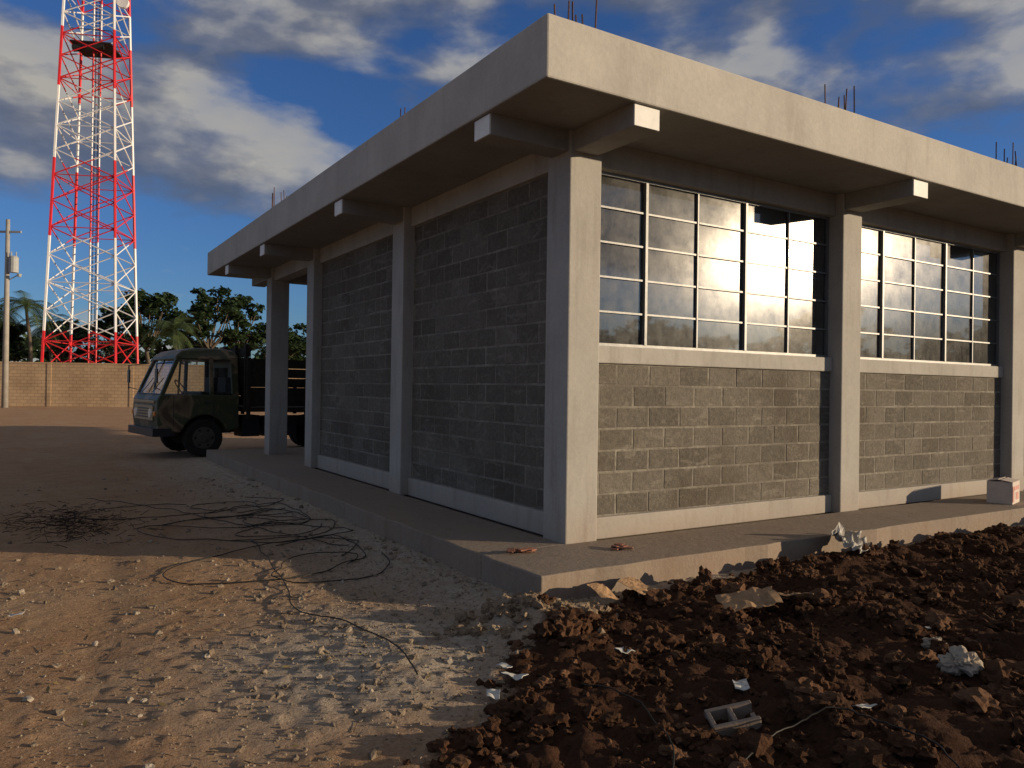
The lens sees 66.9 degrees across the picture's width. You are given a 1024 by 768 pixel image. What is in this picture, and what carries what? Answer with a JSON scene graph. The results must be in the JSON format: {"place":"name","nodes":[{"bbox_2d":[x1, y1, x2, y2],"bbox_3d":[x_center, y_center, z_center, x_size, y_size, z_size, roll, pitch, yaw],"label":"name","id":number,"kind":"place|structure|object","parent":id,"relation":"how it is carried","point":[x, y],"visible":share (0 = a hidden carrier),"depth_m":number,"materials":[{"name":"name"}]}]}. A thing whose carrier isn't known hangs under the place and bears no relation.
{"place":"outdoors","nodes":[
{"label":"outdoors","id":0,"kind":"place"},
{"bbox_2d":[0,301,23,333],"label":"broadleaf tree","id":1,"kind":"object","parent":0,"point":[14,322],"visible":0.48,"depth_m":74.37,"materials":[{"name":"green plant"}]},
{"bbox_2d":[40,0,138,363],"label":"lattice communication tower","id":2,"kind":"structure","parent":0,"point":[95,48],"depth_m":61.94,"materials":[{"name":"red metal"}]},
{"bbox_2d":[0,406,1023,767],"bbox_3d":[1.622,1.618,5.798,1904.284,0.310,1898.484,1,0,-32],"label":"ground","id":3,"kind":"structure","parent":0,"point":[68,450],"depth_m":4.76,"materials":[{"name":"brown soil"}]},
{"bbox_2d":[0,219,21,407],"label":"utility pole","id":4,"kind":"object","parent":3,"relation":"on","point":[11,264],"visible":1,"depth_m":46.40,"materials":[{"name":"concrete"}]},
{"bbox_2d":[0,320,30,361],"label":"broadleaf tree","id":5,"kind":"object","parent":3,"relation":"on","point":[15,347],"visible":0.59,"depth_m":75.47,"materials":[{"name":"green plant"}]},
{"bbox_2d":[0,290,58,361],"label":"palm tree","id":6,"kind":"object","parent":3,"relation":"on","point":[24,303],"visible":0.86,"depth_m":70.07,"materials":[{"name":"green plant"}]},
{"bbox_2d":[14,314,76,361],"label":"palm tree","id":7,"kind":"object","parent":3,"relation":"on","point":[38,333],"visible":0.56,"depth_m":75.48,"materials":[{"name":"green plant"}]},
{"bbox_2d":[40,319,100,362],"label":"broadleaf tree","id":8,"kind":"object","parent":3,"relation":"on","point":[80,334],"visible":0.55,"depth_m":83.98,"materials":[{"name":"green plant"}]},
{"bbox_2d":[68,324,132,362],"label":"broadleaf tree","id":9,"kind":"object","parent":3,"relation":"on","point":[109,348],"visible":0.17,"depth_m":88.08,"materials":[{"name":"green plant"}]},
{"bbox_2d":[87,304,146,363],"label":"broadleaf tree","id":10,"kind":"object","parent":3,"relation":"on","point":[108,322],"visible":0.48,"depth_m":81.29,"materials":[{"name":"green plant"}]},
{"bbox_2d":[0,334,298,364],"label":"tree row","id":11,"kind":"object","parent":3,"relation":"on","point":[142,357],"visible":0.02,"depth_m":112.49,"materials":[{"name":"green plant"}]},
{"bbox_2d":[0,361,305,406],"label":"perimeter wall","id":12,"kind":"structure","parent":3,"relation":"on","point":[55,384],"depth_m":50.01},
{"bbox_2d":[121,288,187,363],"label":"broadleaf tree","id":13,"kind":"object","parent":3,"relation":"on","point":[149,309],"visible":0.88,"depth_m":73.25,"materials":[{"name":"green plant"}]},
{"bbox_2d":[141,312,204,363],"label":"palm tree","id":14,"kind":"object","parent":3,"relation":"on","point":[175,326],"visible":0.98,"depth_m":69.86,"materials":[{"name":"green plant"}]},
{"bbox_2d":[153,316,203,364],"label":"broadleaf tree","id":15,"kind":"object","parent":3,"relation":"on","point":[158,350],"visible":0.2,"depth_m":82.55,"materials":[{"name":"green plant"}]},
{"bbox_2d":[178,285,244,347],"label":"broadleaf tree","id":16,"kind":"object","parent":3,"relation":"on","point":[203,316],"visible":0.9,"depth_m":77.80,"materials":[{"name":"green plant"}]},
{"bbox_2d":[127,344,305,456],"bbox_3d":[-5.743,0.369,18.954,6.220,2.500,2.400,1,0,-40],"label":"cab over truck","id":17,"kind":"object","parent":3,"relation":"on","point":[196,423],"visible":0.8,"depth_m":17.33,"materials":[{"name":"paint"}]},
{"bbox_2d":[216,294,265,349],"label":"broadleaf tree","id":18,"kind":"object","parent":3,"relation":"on","point":[247,305],"visible":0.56,"depth_m":81.39,"materials":[{"name":"green plant"}]},
{"bbox_2d":[73,497,417,674],"bbox_3d":[-2.705,1.562,7.572,2.514,0.107,8.220,1,0,-32],"label":"tangled cable","id":19,"kind":"object","parent":3,"relation":"on","point":[275,523],"visible":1,"depth_m":8.07,"materials":[{"name":"black rubber"}]},
{"bbox_2d":[0,512,517,761],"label":"leaf litter","id":20,"kind":"object","parent":3,"relation":"on","point":[85,722],"visible":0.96,"depth_m":4.68,"materials":[{"name":"brown plant"}]},
{"bbox_2d":[242,323,305,359],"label":"broadleaf tree","id":21,"kind":"object","parent":3,"relation":"on","point":[295,351],"visible":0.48,"depth_m":82.26,"materials":[{"name":"green plant"}]},
{"bbox_2d":[288,323,306,359],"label":"broadleaf tree","id":22,"kind":"object","parent":3,"relation":"on","point":[303,326],"visible":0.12,"depth_m":86.59,"materials":[{"name":"green plant"}]},
{"bbox_2d":[0,472,610,767],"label":"pebbles","id":23,"kind":"object","parent":3,"relation":"on","point":[375,753],"visible":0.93,"depth_m":4.71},
{"bbox_2d":[487,689,499,699],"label":"crumpled litter","id":24,"kind":"object","parent":3,"relation":"on","point":[494,694],"visible":1,"depth_m":3.93,"materials":[{"name":"paper"}]},
{"bbox_2d":[501,672,528,679],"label":"crumpled litter","id":25,"kind":"object","parent":3,"relation":"on","point":[515,676],"visible":1,"depth_m":4.13,"materials":[{"name":"paper"}]},
{"bbox_2d":[432,591,618,646],"bbox_3d":[0.150,1.522,5.179,1.030,0.260,1.064,1,0,23],"label":"dirt heap","id":26,"kind":"object","parent":3,"relation":"on","point":[509,608],"visible":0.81,"depth_m":5.09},
{"bbox_2d":[586,583,617,599],"bbox_3d":[0.662,1.498,5.585,0.214,0.115,0.170,1,0,-44],"label":"cardboard piece","id":27,"kind":"object","parent":3,"relation":"on","point":[602,590],"visible":1,"depth_m":5.59,"materials":[{"name":"brown cardboard"}]},
{"bbox_2d":[206,447,1023,599],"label":"concrete walkway","id":28,"kind":"structure","parent":3,"relation":"on","point":[469,544],"depth_m":7.39,"materials":[{"name":"grey concrete"}]},
{"bbox_2d":[506,547,536,552],"bbox_3d":[0.067,1.362,6.358,0.268,0.040,0.162,1,0,-22],"label":"broken clay tile","id":29,"kind":"object","parent":28,"relation":"on","point":[524,550],"visible":1,"depth_m":6.33,"materials":[{"name":"red ceramic"}]},
{"bbox_2d":[611,543,632,550],"bbox_3d":[0.930,1.377,6.545,0.189,0.040,0.167,1,0,9],"label":"broken clay tile","id":30,"kind":"object","parent":28,"relation":"on","point":[616,546],"visible":1,"depth_m":6.52,"materials":[{"name":"red ceramic"}]},
{"bbox_2d":[264,130,1023,543],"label":"columns","id":31,"kind":"structure","parent":28,"relation":"on","point":[572,354],"depth_m":8.85,"materials":[{"name":"concrete"}]},
{"bbox_2d":[274,146,1023,538],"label":"beams and plinth","id":32,"kind":"structure","parent":28,"relation":"on","point":[640,164],"depth_m":8.42,"materials":[{"name":"concrete"}]},
{"bbox_2d":[207,13,1023,278],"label":"roof slab","id":33,"kind":"structure","parent":32,"relation":"on","point":[549,69],"depth_m":7.39,"materials":[{"name":"concrete"}]},
{"bbox_2d":[272,0,1016,206],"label":"rebar","id":34,"kind":"object","parent":33,"relation":"on","point":[845,104],"visible":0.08,"depth_m":9.00,"materials":[{"name":"brown metal"}]},
{"bbox_2d":[226,103,1023,286],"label":"cantilever beams","id":35,"kind":"structure","parent":32,"relation":"on","point":[610,132],"depth_m":6.77,"materials":[{"name":"concrete"}]},
{"bbox_2d":[225,104,927,274],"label":"beam ends","id":36,"kind":"object","parent":35,"relation":"attached to","point":[646,117],"visible":1,"depth_m":6.42,"materials":[{"name":"white paint"}]},
{"bbox_2d":[320,175,1000,516],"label":"mortar wall","id":37,"kind":"structure","parent":32,"relation":"on","point":[600,385],"depth_m":8.55,"materials":[{"name":"grey concrete"}]},
{"bbox_2d":[320,176,1000,514],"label":"block courses","id":38,"kind":"object","parent":37,"relation":"attached to","point":[642,438],"visible":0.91,"depth_m":8.54,"materials":[{"name":"concrete"}]},
{"bbox_2d":[599,171,999,365],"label":"window frames","id":39,"kind":"structure","parent":32,"relation":"attached to","point":[744,261],"depth_m":8.57,"materials":[{"name":"grey metal"}]},
{"bbox_2d":[599,175,996,363],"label":"window panes","id":40,"kind":"object","parent":39,"relation":"in","point":[617,295],"visible":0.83,"depth_m":8.37,"materials":[{"name":"clear glass"}]},
{"bbox_2d":[987,477,1019,504],"bbox_3d":[6.184,1.336,9.756,0.284,0.304,0.402,1,0,44],"label":"carton box","id":41,"kind":"object","parent":28,"relation":"on","point":[1000,490],"visible":1,"depth_m":9.63,"materials":[{"name":"white cardboard"}]},
{"bbox_2d":[618,577,654,594],"bbox_3d":[0.939,1.502,5.781,0.222,0.106,0.331,1,0,32],"label":"cardboard piece","id":42,"kind":"object","parent":3,"relation":"on","point":[637,585],"visible":0.94,"depth_m":5.75,"materials":[{"name":"brown cardboard"}]},
{"bbox_2d":[690,589,704,599],"bbox_3d":[1.372,1.555,5.740,0.126,0.082,0.109,1,0,-32],"label":"rock","id":43,"kind":"object","parent":3,"relation":"on","point":[698,594],"visible":0.92,"depth_m":5.71,"materials":[{"name":"soil"}]},
{"bbox_2d":[402,522,1023,767],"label":"soil clods","id":44,"kind":"object","parent":3,"relation":"on","point":[999,675],"visible":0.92,"depth_m":4.39,"materials":[{"name":"brown soil"}]},
{"bbox_2d":[497,662,512,667],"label":"crumpled litter","id":45,"kind":"object","parent":44,"relation":"on","point":[503,665],"visible":1,"depth_m":4.26,"materials":[{"name":"paper"}]},
{"bbox_2d":[615,647,633,653],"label":"crumpled litter","id":46,"kind":"object","parent":44,"relation":"on","point":[621,649],"visible":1,"depth_m":4.43,"materials":[{"name":"paper"}]},
{"bbox_2d":[715,586,782,611],"bbox_3d":[1.658,1.506,5.425,0.416,0.138,0.203,1,0,-5],"label":"cardboard piece","id":47,"kind":"object","parent":44,"relation":"on","point":[755,597],"visible":1,"depth_m":5.42,"materials":[{"name":"brown cardboard"}]},
{"bbox_2d":[830,522,871,552],"bbox_3d":[3.108,1.410,7.107,0.324,0.254,0.501,1,0,32],"label":"plastic bag","id":48,"kind":"object","parent":44,"relation":"on","point":[852,541],"visible":0.98,"depth_m":7.05,"materials":[{"name":"white plastic"}]},
{"bbox_2d":[704,700,761,735],"bbox_3d":[1.028,1.572,3.605,0.225,0.090,0.135,-11,15,-3],"label":"broken concrete block","id":49,"kind":"object","parent":3,"relation":"on","point":[734,714],"depth_m":3.59,"materials":[{"name":"grey concrete"}]},
{"bbox_2d":[732,679,749,690],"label":"crumpled litter","id":50,"kind":"object","parent":3,"relation":"on","point":[740,684],"visible":1,"depth_m":3.99,"materials":[{"name":"paper"}]},
{"bbox_2d":[581,683,960,767],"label":"steel wire","id":51,"kind":"object","parent":3,"relation":"on","point":[855,712],"visible":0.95,"depth_m":3.45,"materials":[{"name":"brown metal"}]},
{"bbox_2d":[781,590,794,604],"bbox_3d":[2.073,1.607,5.830,0.155,0.093,0.121,1,0,-32],"label":"rock","id":52,"kind":"object","parent":3,"relation":"on","point":[788,600],"visible":0.67,"depth_m":5.80,"materials":[{"name":"soil"}]},
{"bbox_2d":[777,592,812,597],"bbox_3d":[2.011,1.513,5.543,0.266,0.114,0.317,1,0,15],"label":"cardboard piece","id":53,"kind":"object","parent":3,"relation":"on","point":[794,595],"visible":0.86,"depth_m":5.47,"materials":[{"name":"brown cardboard"}]},
{"bbox_2d":[806,626,818,640],"bbox_3d":[1.908,1.595,4.917,0.081,0.121,0.081,1,0,43],"label":"rock","id":54,"kind":"object","parent":3,"relation":"on","point":[812,633],"visible":0.74,"depth_m":4.90,"materials":[{"name":"soil"}]},
{"bbox_2d":[852,703,877,707],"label":"crumpled litter","id":55,"kind":"object","parent":3,"relation":"on","point":[866,705],"visible":1,"depth_m":3.74,"materials":[{"name":"paper"}]},
{"bbox_2d":[921,637,946,648],"bbox_3d":[2.602,1.596,4.765,0.156,0.094,0.138,1,0,-32],"label":"rock","id":56,"kind":"object","parent":3,"relation":"on","point":[926,643],"visible":0.34,"depth_m":4.75,"materials":[{"name":"grey stone"}]},
{"bbox_2d":[936,645,983,676],"bbox_3d":[2.545,1.579,4.398,0.204,0.191,0.221,1,0,-32],"label":"rock","id":57,"kind":"object","parent":3,"relation":"on","point":[957,660],"visible":0.95,"depth_m":4.36,"materials":[{"name":"grey stone"}]},
{"bbox_2d":[0,0,1023,364],"label":"sky","id":58,"kind":"structure","parent":0,"point":[235,101],"materials":[{"name":"blue"}]}
]}

